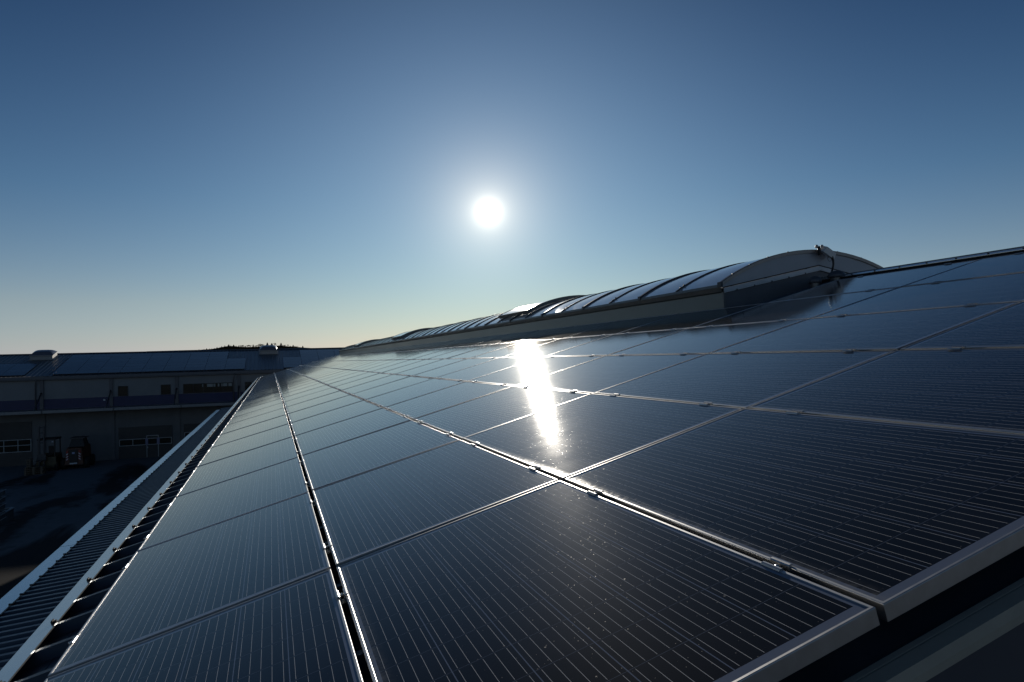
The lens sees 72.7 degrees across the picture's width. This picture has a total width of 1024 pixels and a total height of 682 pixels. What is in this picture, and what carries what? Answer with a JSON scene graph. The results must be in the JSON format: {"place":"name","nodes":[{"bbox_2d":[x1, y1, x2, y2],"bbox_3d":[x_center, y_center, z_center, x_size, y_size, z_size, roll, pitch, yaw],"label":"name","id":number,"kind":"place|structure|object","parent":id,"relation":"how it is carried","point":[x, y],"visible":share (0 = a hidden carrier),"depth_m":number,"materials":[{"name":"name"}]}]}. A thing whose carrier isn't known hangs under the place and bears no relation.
{"place":"outdoors","nodes":[
{"label":"outdoors","id":0,"kind":"place"},
{"bbox_2d":[0,507,14,525],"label":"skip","id":1,"kind":"object","parent":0,"point":[9,512],"visible":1,"depth_m":36.94,"materials":[{"name":"metal"}]},
{"bbox_2d":[0,369,276,598],"bbox_3d":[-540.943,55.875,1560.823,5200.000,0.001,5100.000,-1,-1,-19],"label":"yard ground","id":2,"kind":"structure","parent":0,"point":[54,510],"depth_m":41.75,"materials":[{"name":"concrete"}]},
{"bbox_2d":[35,426,62,469],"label":"forklift","id":3,"kind":"object","parent":2,"relation":"on","point":[52,457],"visible":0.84,"depth_m":54.81,"materials":[{"name":"grey"}]},
{"bbox_2d":[60,436,94,468],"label":"wheel loader","id":4,"kind":"object","parent":2,"relation":"on","point":[78,450],"visible":1,"depth_m":55.88,"materials":[{"name":"black metal"}]},
{"bbox_2d":[0,246,1023,681],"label":"industrial hall","id":5,"kind":"structure","parent":2,"relation":"on","point":[970,628],"depth_m":2.88,"materials":[{"name":"grey metal"}]},
{"bbox_2d":[48,492,332,677],"bbox_3d":[-1.431,1.066,3.367,0.990,0.041,1.679,-17,4,-19],"label":"solar panel","id":6,"kind":"object","parent":5,"relation":"on","point":[167,586],"visible":0.94,"depth_m":3.08,"materials":[{"name":"glass"}]},
{"bbox_2d":[44,569,363,681],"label":"solar panel","id":7,"kind":"object","parent":5,"relation":"on","point":[298,631],"visible":1,"depth_m":2.24,"materials":[{"name":"glass"}]},
{"bbox_2d":[137,457,307,550],"bbox_3d":[-1.986,1.117,4.972,0.990,0.040,1.679,-17,4,-19],"label":"solar panel","id":8,"kind":"object","parent":5,"relation":"on","point":[190,512],"visible":0.91,"depth_m":4.79,"materials":[{"name":"glass"}]},
{"bbox_2d":[176,437,297,496],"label":"solar panel","id":9,"kind":"object","parent":5,"relation":"on","point":[233,466],"visible":0.93,"depth_m":6.44,"materials":[{"name":"glass"}]},
{"bbox_2d":[197,424,291,466],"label":"solar panel","id":10,"kind":"object","parent":5,"relation":"on","point":[241,445],"visible":0.92,"depth_m":8.07,"materials":[{"name":"glass"}]},
{"bbox_2d":[210,415,288,447],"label":"solar panel","id":11,"kind":"object","parent":5,"relation":"on","point":[253,429],"visible":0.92,"depth_m":9.70,"materials":[{"name":"glass"}]},
{"bbox_2d":[220,408,285,434],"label":"solar panel","id":12,"kind":"object","parent":5,"relation":"on","point":[253,420],"visible":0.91,"depth_m":11.31,"materials":[{"name":"glass"}]},
{"bbox_2d":[227,402,283,424],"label":"solar panel","id":13,"kind":"object","parent":5,"relation":"on","point":[256,413],"visible":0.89,"depth_m":12.96,"materials":[{"name":"glass"}]},
{"bbox_2d":[232,398,281,417],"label":"solar panel","id":14,"kind":"object","parent":5,"relation":"on","point":[257,407],"visible":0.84,"depth_m":14.58,"materials":[{"name":"glass"}]},
{"bbox_2d":[236,395,280,411],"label":"solar panel","id":15,"kind":"object","parent":5,"relation":"on","point":[259,402],"visible":0.78,"depth_m":16.21,"materials":[{"name":"glass"}]},
{"bbox_2d":[240,392,279,406],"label":"solar panel","id":16,"kind":"object","parent":5,"relation":"on","point":[259,399],"visible":0.73,"depth_m":17.79,"materials":[{"name":"glass"}]},
{"bbox_2d":[243,390,278,402],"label":"solar panel","id":17,"kind":"object","parent":5,"relation":"on","point":[260,396],"visible":0.7,"depth_m":19.39,"materials":[{"name":"glass"}]},
{"bbox_2d":[244,388,278,399],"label":"solar panel","id":18,"kind":"object","parent":5,"relation":"on","point":[262,393],"visible":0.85,"depth_m":20.98,"materials":[{"name":"glass"}]},
{"bbox_2d":[279,378,312,388],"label":"solar panel","id":19,"kind":"object","parent":5,"relation":"on","point":[296,383],"visible":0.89,"depth_m":21.32,"materials":[{"name":"glass"}]},
{"bbox_2d":[280,380,315,391],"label":"solar panel","id":20,"kind":"object","parent":5,"relation":"on","point":[297,385],"visible":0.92,"depth_m":19.72,"materials":[{"name":"glass"}]},
{"bbox_2d":[281,381,319,393],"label":"solar panel","id":21,"kind":"object","parent":5,"relation":"on","point":[299,387],"visible":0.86,"depth_m":18.12,"materials":[{"name":"glass"}]},
{"bbox_2d":[281,383,324,397],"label":"solar panel","id":22,"kind":"object","parent":5,"relation":"on","point":[302,390],"visible":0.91,"depth_m":16.49,"materials":[{"name":"glass"}]},
{"bbox_2d":[283,385,331,401],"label":"solar panel","id":23,"kind":"object","parent":5,"relation":"on","point":[304,393],"visible":0.82,"depth_m":14.90,"materials":[{"name":"glass"}]},
{"bbox_2d":[284,387,339,406],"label":"solar panel","id":24,"kind":"object","parent":5,"relation":"on","point":[309,397],"visible":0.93,"depth_m":13.27,"materials":[{"name":"glass"}]},
{"bbox_2d":[285,391,349,413],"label":"solar panel","id":25,"kind":"object","parent":5,"relation":"on","point":[314,402],"visible":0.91,"depth_m":11.65,"materials":[{"name":"glass"}]},
{"bbox_2d":[288,395,362,423],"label":"solar panel","id":26,"kind":"object","parent":5,"relation":"on","point":[321,408],"visible":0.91,"depth_m":10.03,"materials":[{"name":"glass"}]},
{"bbox_2d":[321,541,333,561],"bbox_3d":[-0.798,0.919,3.033,0.045,0.068,0.080,-17,4,-19],"label":"panel clamp","id":27,"kind":"object","parent":5,"relation":"attached to","point":[328,552],"visible":0.99,"depth_m":3.00,"materials":[{"name":"silver metal"}]},
{"bbox_2d":[314,370,352,380],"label":"solar panel","id":28,"kind":"object","parent":5,"relation":"on","point":[331,375],"visible":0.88,"depth_m":20.07,"materials":[{"name":"glass"}]},
{"bbox_2d":[291,400,381,435],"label":"solar panel","id":29,"kind":"object","parent":5,"relation":"on","point":[311,423],"visible":0.91,"depth_m":8.40,"materials":[{"name":"glass"}]},
{"bbox_2d":[319,370,358,382],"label":"solar panel","id":30,"kind":"object","parent":5,"relation":"on","point":[338,376],"visible":0.76,"depth_m":18.43,"materials":[{"name":"glass"}]},
{"bbox_2d":[334,587,349,614],"bbox_3d":[-0.582,0.900,2.407,0.045,0.068,0.080,-17,4,-19],"label":"panel clamp","id":31,"kind":"object","parent":5,"relation":"attached to","point":[343,599],"visible":0.99,"depth_m":2.38,"materials":[{"name":"silver metal"}]},
{"bbox_2d":[322,371,366,384],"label":"solar panel","id":32,"kind":"object","parent":5,"relation":"on","point":[343,377],"visible":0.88,"depth_m":16.84,"materials":[{"name":"glass"}]},
{"bbox_2d":[295,408,410,455],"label":"solar panel","id":33,"kind":"object","parent":5,"relation":"on","point":[343,431],"visible":0.91,"depth_m":6.76,"materials":[{"name":"glass"}]},
{"bbox_2d":[328,372,378,387],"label":"solar panel","id":34,"kind":"object","parent":5,"relation":"on","point":[351,379],"visible":0.81,"depth_m":15.23,"materials":[{"name":"glass"}]},
{"bbox_2d":[344,360,377,369],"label":"solar panel","id":35,"kind":"object","parent":5,"relation":"on","point":[357,365],"visible":0.74,"depth_m":21.98,"materials":[{"name":"glass"}]},
{"bbox_2d":[334,373,392,390],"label":"solar panel","id":36,"kind":"object","parent":5,"relation":"on","point":[360,381],"visible":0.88,"depth_m":13.59,"materials":[{"name":"glass"}]},
{"bbox_2d":[349,360,386,369],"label":"solar panel","id":37,"kind":"object","parent":5,"relation":"on","point":[368,364],"visible":0.69,"depth_m":20.40,"materials":[{"name":"glass"}]},
{"bbox_2d":[355,360,395,370],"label":"solar panel","id":38,"kind":"object","parent":5,"relation":"on","point":[373,365],"visible":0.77,"depth_m":18.75,"materials":[{"name":"glass"}]},
{"bbox_2d":[342,374,409,394],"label":"solar panel","id":39,"kind":"object","parent":5,"relation":"on","point":[372,384],"visible":0.8,"depth_m":11.98,"materials":[{"name":"glass"}]},
{"bbox_2d":[301,420,458,492],"bbox_3d":[-1.070,0.837,5.298,0.990,0.040,1.679,-17,4,-19],"label":"solar panel","id":40,"kind":"object","parent":5,"relation":"on","point":[329,465],"visible":0.91,"depth_m":5.11,"materials":[{"name":"glass"}]},
{"bbox_2d":[363,360,407,371],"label":"solar panel","id":41,"kind":"object","parent":5,"relation":"on","point":[383,365],"visible":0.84,"depth_m":17.13,"materials":[{"name":"glass"}]},
{"bbox_2d":[352,376,432,400],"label":"solar panel","id":42,"kind":"object","parent":5,"relation":"on","point":[386,388],"visible":0.85,"depth_m":10.37,"materials":[{"name":"glass"}]},
{"bbox_2d":[371,359,424,372],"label":"solar panel","id":43,"kind":"object","parent":5,"relation":"on","point":[394,366],"visible":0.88,"depth_m":15.52,"materials":[{"name":"glass"}]},
{"bbox_2d":[381,350,419,359],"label":"solar panel","id":44,"kind":"object","parent":5,"relation":"on","point":[399,355],"visible":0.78,"depth_m":20.70,"materials":[{"name":"glass"}]},
{"bbox_2d":[390,349,432,359],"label":"solar panel","id":45,"kind":"object","parent":5,"relation":"on","point":[408,355],"visible":0.72,"depth_m":19.07,"materials":[{"name":"glass"}]},
{"bbox_2d":[382,359,441,373],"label":"solar panel","id":46,"kind":"object","parent":5,"relation":"on","point":[411,366],"visible":0.82,"depth_m":13.95,"materials":[{"name":"glass"}]},
{"bbox_2d":[366,378,465,408],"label":"solar panel","id":47,"kind":"object","parent":5,"relation":"on","point":[407,393],"visible":0.88,"depth_m":8.73,"materials":[{"name":"glass"}]},
{"bbox_2d":[399,348,447,359],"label":"solar panel","id":48,"kind":"object","parent":5,"relation":"on","point":[422,354],"visible":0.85,"depth_m":17.45,"materials":[{"name":"glass"}]},
{"bbox_2d":[396,358,467,375],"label":"solar panel","id":49,"kind":"object","parent":5,"relation":"on","point":[426,367],"visible":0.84,"depth_m":12.30,"materials":[{"name":"glass"}]},
{"bbox_2d":[412,340,453,350],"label":"solar panel","id":50,"kind":"object","parent":5,"relation":"on","point":[432,345],"visible":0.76,"depth_m":21.05,"materials":[{"name":"glass"}]},
{"bbox_2d":[312,440,558,570],"bbox_3d":[-0.514,0.787,3.693,0.990,0.041,1.679,-17,4,-19],"label":"solar panel","id":51,"kind":"object","parent":5,"relation":"on","point":[373,510],"visible":0.91,"depth_m":3.42,"materials":[{"name":"glass"}]},
{"bbox_2d":[412,346,467,359],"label":"solar panel","id":52,"kind":"object","parent":5,"relation":"on","point":[431,355],"visible":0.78,"depth_m":15.88,"materials":[{"name":"glass"}]},
{"bbox_2d":[424,339,466,349],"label":"solar panel","id":53,"kind":"object","parent":5,"relation":"on","point":[445,344],"visible":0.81,"depth_m":19.45,"materials":[{"name":"glass"}]},
{"bbox_2d":[385,382,511,420],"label":"solar panel","id":54,"kind":"object","parent":5,"relation":"on","point":[436,401],"visible":0.86,"depth_m":7.09,"materials":[{"name":"glass"}]},
{"bbox_2d":[413,358,496,377],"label":"solar panel","id":55,"kind":"object","parent":5,"relation":"on","point":[451,368],"visible":0.85,"depth_m":10.71,"materials":[{"name":"glass"}]},
{"bbox_2d":[429,344,491,358],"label":"solar panel","id":56,"kind":"object","parent":5,"relation":"on","point":[457,352],"visible":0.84,"depth_m":14.24,"materials":[{"name":"glass"}]},
{"bbox_2d":[436,336,487,348],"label":"solar panel","id":57,"kind":"object","parent":5,"relation":"on","point":[460,343],"visible":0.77,"depth_m":17.83,"materials":[{"name":"glass"}]},
{"bbox_2d":[452,334,507,347],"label":"solar panel","id":58,"kind":"object","parent":5,"relation":"on","point":[481,340],"visible":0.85,"depth_m":16.18,"materials":[{"name":"glass"}]},
{"bbox_2d":[446,342,520,358],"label":"solar panel","id":59,"kind":"object","parent":5,"relation":"on","point":[480,351],"visible":0.78,"depth_m":12.62,"materials":[{"name":"glass"}]},
{"bbox_2d":[436,357,540,381],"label":"solar panel","id":60,"kind":"object","parent":5,"relation":"on","point":[481,369],"visible":0.85,"depth_m":9.08,"materials":[{"name":"glass"}]},
{"bbox_2d":[414,386,588,440],"bbox_3d":[-0.153,0.558,5.624,0.990,0.040,1.679,-17,4,-19],"label":"solar panel","id":61,"kind":"object","parent":5,"relation":"on","point":[461,421],"visible":0.88,"depth_m":5.46,"materials":[{"name":"glass"}]},
{"bbox_2d":[472,330,537,345],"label":"solar panel","id":62,"kind":"object","parent":5,"relation":"on","point":[503,338],"visible":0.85,"depth_m":14.58,"materials":[{"name":"glass"}]},
{"bbox_2d":[472,339,557,357],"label":"solar panel","id":63,"kind":"object","parent":5,"relation":"on","point":[509,350],"visible":0.8,"depth_m":11.01,"materials":[{"name":"glass"}]},
{"bbox_2d":[495,326,571,343],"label":"solar panel","id":64,"kind":"object","parent":5,"relation":"on","point":[531,335],"visible":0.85,"depth_m":12.96,"materials":[{"name":"glass"}]},
{"bbox_2d":[468,356,602,385],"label":"solar panel","id":65,"kind":"object","parent":5,"relation":"on","point":[515,375],"visible":0.86,"depth_m":7.44,"materials":[{"name":"glass"}]},
{"bbox_2d":[501,334,612,357],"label":"solar panel","id":66,"kind":"object","parent":5,"relation":"on","point":[552,347],"visible":0.84,"depth_m":9.41,"materials":[{"name":"glass"}]},
{"bbox_2d":[524,321,615,341],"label":"solar panel","id":67,"kind":"object","parent":5,"relation":"on","point":[566,332],"visible":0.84,"depth_m":11.37,"materials":[{"name":"glass"}]},
{"bbox_2d":[587,488,603,496],"bbox_3d":[0.335,0.620,2.733,0.045,0.069,0.080,-17,4,-19],"label":"panel clamp","id":68,"kind":"object","parent":5,"relation":"attached to","point":[598,492],"visible":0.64,"depth_m":2.72,"materials":[{"name":"silver metal"}]},
{"bbox_2d":[463,394,741,481],"bbox_3d":[0.402,0.507,4.019,0.990,0.041,1.679,-17,4,-19],"label":"solar panel","id":69,"kind":"object","parent":5,"relation":"on","point":[562,442],"visible":0.86,"depth_m":3.78,"materials":[{"name":"glass"}]},
{"bbox_2d":[337,480,879,681],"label":"solar panel","id":70,"kind":"object","parent":5,"relation":"on","point":[559,581],"visible":1,"depth_m":1.84,"materials":[{"name":"glass"}]},
{"bbox_2d":[516,354,704,393],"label":"solar panel","id":71,"kind":"object","parent":5,"relation":"on","point":[597,375],"visible":0.85,"depth_m":5.79,"materials":[{"name":"glass"}]},
{"bbox_2d":[339,250,882,353],"bbox_3d":[-4.238,-0.058,32.465,3.002,0.914,49.981,-1,-1,-19],"label":"barrel skylight","id":72,"kind":"object","parent":5,"relation":"on","point":[758,280],"visible":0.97,"depth_m":9.96,"materials":[{"name":"grey"}]},
{"bbox_2d":[815,245,835,270],"bbox_3d":[3.965,-1.024,8.825,0.268,0.393,0.138,-1,-1,-11],"label":"wind sensor","id":73,"kind":"object","parent":72,"relation":"attached to","point":[828,252],"visible":0.96,"depth_m":8.80,"materials":[{"name":"black plastic"}]},
{"bbox_2d":[544,328,688,356],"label":"solar panel","id":74,"kind":"object","parent":5,"relation":"on","point":[610,344],"visible":0.86,"depth_m":7.76,"materials":[{"name":"glass"}]},
{"bbox_2d":[565,314,676,337],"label":"solar panel","id":75,"kind":"object","parent":5,"relation":"on","point":[619,326],"visible":0.84,"depth_m":9.72,"materials":[{"name":"glass"}]},
{"bbox_2d":[617,303,763,333],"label":"solar panel","id":76,"kind":"object","parent":5,"relation":"on","point":[686,320],"visible":0.82,"depth_m":8.10,"materials":[{"name":"glass"}]},
{"bbox_2d":[608,319,806,355],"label":"solar panel","id":77,"kind":"object","parent":5,"relation":"on","point":[703,340],"visible":0.86,"depth_m":6.12,"materials":[{"name":"glass"}]},
{"bbox_2d":[595,351,893,408],"bbox_3d":[1.319,0.229,4.345,0.990,0.041,1.679,-17,4,-19],"label":"solar panel","id":78,"kind":"object","parent":5,"relation":"on","point":[741,380],"visible":0.85,"depth_m":4.13,"materials":[{"name":"glass"}]},
{"bbox_2d":[761,557,792,572],"bbox_3d":[0.674,0.590,1.754,0.045,0.069,0.080,-17,4,-19],"label":"panel clamp","id":79,"kind":"object","parent":5,"relation":"attached to","point":[777,564],"visible":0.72,"depth_m":1.75,"materials":[{"name":"silver metal"}]},
{"bbox_2d":[565,408,1023,621],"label":"solar panel","id":80,"kind":"object","parent":5,"relation":"on","point":[889,521],"visible":0.95,"depth_m":2.08,"materials":[{"name":"glass"}]},
{"bbox_2d":[692,287,898,327],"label":"solar panel","id":81,"kind":"object","parent":5,"relation":"on","point":[804,308],"visible":0.86,"depth_m":6.46,"materials":[{"name":"glass"}]},
{"bbox_2d":[809,276,821,287],"bbox_3d":[3.655,-0.682,8.389,0.170,0.206,0.170,-1,-1,-19],"label":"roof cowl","id":82,"kind":"object","parent":5,"relation":"on","point":[815,281],"visible":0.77,"depth_m":8.34,"materials":[{"name":"metal"}]},
{"bbox_2d":[827,270,845,281],"bbox_3d":[3.960,-0.766,8.497,0.235,0.189,0.235,-1,-1,-19],"label":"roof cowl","id":83,"kind":"object","parent":5,"relation":"on","point":[834,275],"visible":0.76,"depth_m":8.43,"materials":[{"name":"metal"}]},
{"bbox_2d":[710,301,1021,353],"bbox_3d":[2.235,-0.052,4.670,0.990,0.041,1.679,-17,4,-19],"label":"solar panel","id":84,"kind":"object","parent":5,"relation":"on","point":[891,331],"visible":0.86,"depth_m":4.46,"materials":[{"name":"glass"}]},
{"bbox_2d":[771,259,979,301],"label":"solar panel","id":85,"kind":"object","parent":5,"relation":"on","point":[902,278],"visible":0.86,"depth_m":6.80,"materials":[{"name":"glass"}]},
{"bbox_2d":[749,348,1023,434],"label":"solar panel","id":86,"kind":"object","parent":5,"relation":"on","point":[975,389],"visible":0.9,"depth_m":2.92,"materials":[{"name":"glass"}]},
{"bbox_2d":[813,272,1023,317],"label":"solar panel","id":87,"kind":"object","parent":5,"relation":"on","point":[995,289],"visible":0.89,"depth_m":5.02,"materials":[{"name":"glass"}]},
{"bbox_2d":[901,301,1023,349],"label":"solar panel","id":88,"kind":"object","parent":5,"relation":"on","point":[1003,328],"visible":0.89,"depth_m":3.58,"materials":[{"name":"glass"}]},
{"bbox_2d":[903,253,1023,286],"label":"solar panel","id":89,"kind":"object","parent":5,"relation":"on","point":[1000,265],"visible":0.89,"depth_m":5.73,"materials":[{"name":"glass"}]},
{"bbox_2d":[0,347,343,466],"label":"warehouse","id":90,"kind":"structure","parent":0,"point":[119,415],"depth_m":60.82,"materials":[{"name":"metal"}]},
{"bbox_2d":[1,372,27,375],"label":"roof module","id":91,"kind":"object","parent":90,"relation":"on","point":[14,374],"visible":1,"depth_m":58.51,"materials":[{"name":"glass"}]},
{"bbox_2d":[5,369,31,372],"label":"roof module","id":92,"kind":"object","parent":90,"relation":"on","point":[21,370],"visible":1,"depth_m":59.54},
{"bbox_2d":[29,350,58,359],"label":"dome skylight","id":93,"kind":"object","parent":90,"relation":"on","point":[44,355],"visible":1,"depth_m":63.71,"materials":[{"name":"white plastic"}]},
{"bbox_2d":[52,371,76,374],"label":"roof module","id":94,"kind":"object","parent":90,"relation":"on","point":[64,372],"visible":1,"depth_m":59.72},
{"bbox_2d":[56,368,79,370],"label":"roof module","id":95,"kind":"object","parent":90,"relation":"on","point":[67,369],"visible":1,"depth_m":60.69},
{"bbox_2d":[59,365,82,367],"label":"roof module","id":96,"kind":"object","parent":90,"relation":"on","point":[70,366],"visible":1,"depth_m":61.67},
{"bbox_2d":[75,370,99,373],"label":"roof module","id":97,"kind":"object","parent":90,"relation":"on","point":[86,371],"visible":1,"depth_m":60.28,"materials":[{"name":"glass"}]},
{"bbox_2d":[98,369,121,372],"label":"roof module","id":98,"kind":"object","parent":90,"relation":"on","point":[110,371],"visible":1,"depth_m":60.80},
{"bbox_2d":[118,386,127,395],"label":"window","id":99,"kind":"structure","parent":90,"relation":"in","point":[122,390],"depth_m":60.92,"materials":[{"name":"grey"}]},
{"bbox_2d":[120,369,142,372],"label":"roof module","id":100,"kind":"object","parent":90,"relation":"on","point":[130,370],"visible":1,"depth_m":61.42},
{"bbox_2d":[142,368,163,371],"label":"roof module","id":101,"kind":"object","parent":90,"relation":"on","point":[153,370],"visible":1,"depth_m":61.93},
{"bbox_2d":[161,384,170,394],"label":"window","id":102,"kind":"structure","parent":90,"relation":"in","point":[165,389],"depth_m":62.03,"materials":[{"name":"grey"}]},
{"bbox_2d":[184,367,204,370],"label":"roof module","id":103,"kind":"object","parent":90,"relation":"on","point":[193,368],"visible":1,"depth_m":63.08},
{"bbox_2d":[183,382,232,393],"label":"window","id":104,"kind":"structure","parent":90,"relation":"in","point":[228,386],"depth_m":63.15,"materials":[{"name":"grey"}]},
{"bbox_2d":[259,345,277,354],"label":"dome skylight","id":105,"kind":"object","parent":90,"relation":"on","point":[267,349],"visible":1,"depth_m":70.25,"materials":[{"name":"white plastic"}]},
{"bbox_2d":[88,346,302,374],"bbox_3d":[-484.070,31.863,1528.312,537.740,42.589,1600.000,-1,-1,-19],"label":"hill","id":106,"kind":"structure","parent":0,"point":[237,347],"depth_m":1351.51,"materials":[{"name":"plant"}]},
{"bbox_2d":[0,0,1023,353],"label":"sky","id":107,"kind":"structure","parent":0,"point":[175,174],"materials":[{"name":"blue"}]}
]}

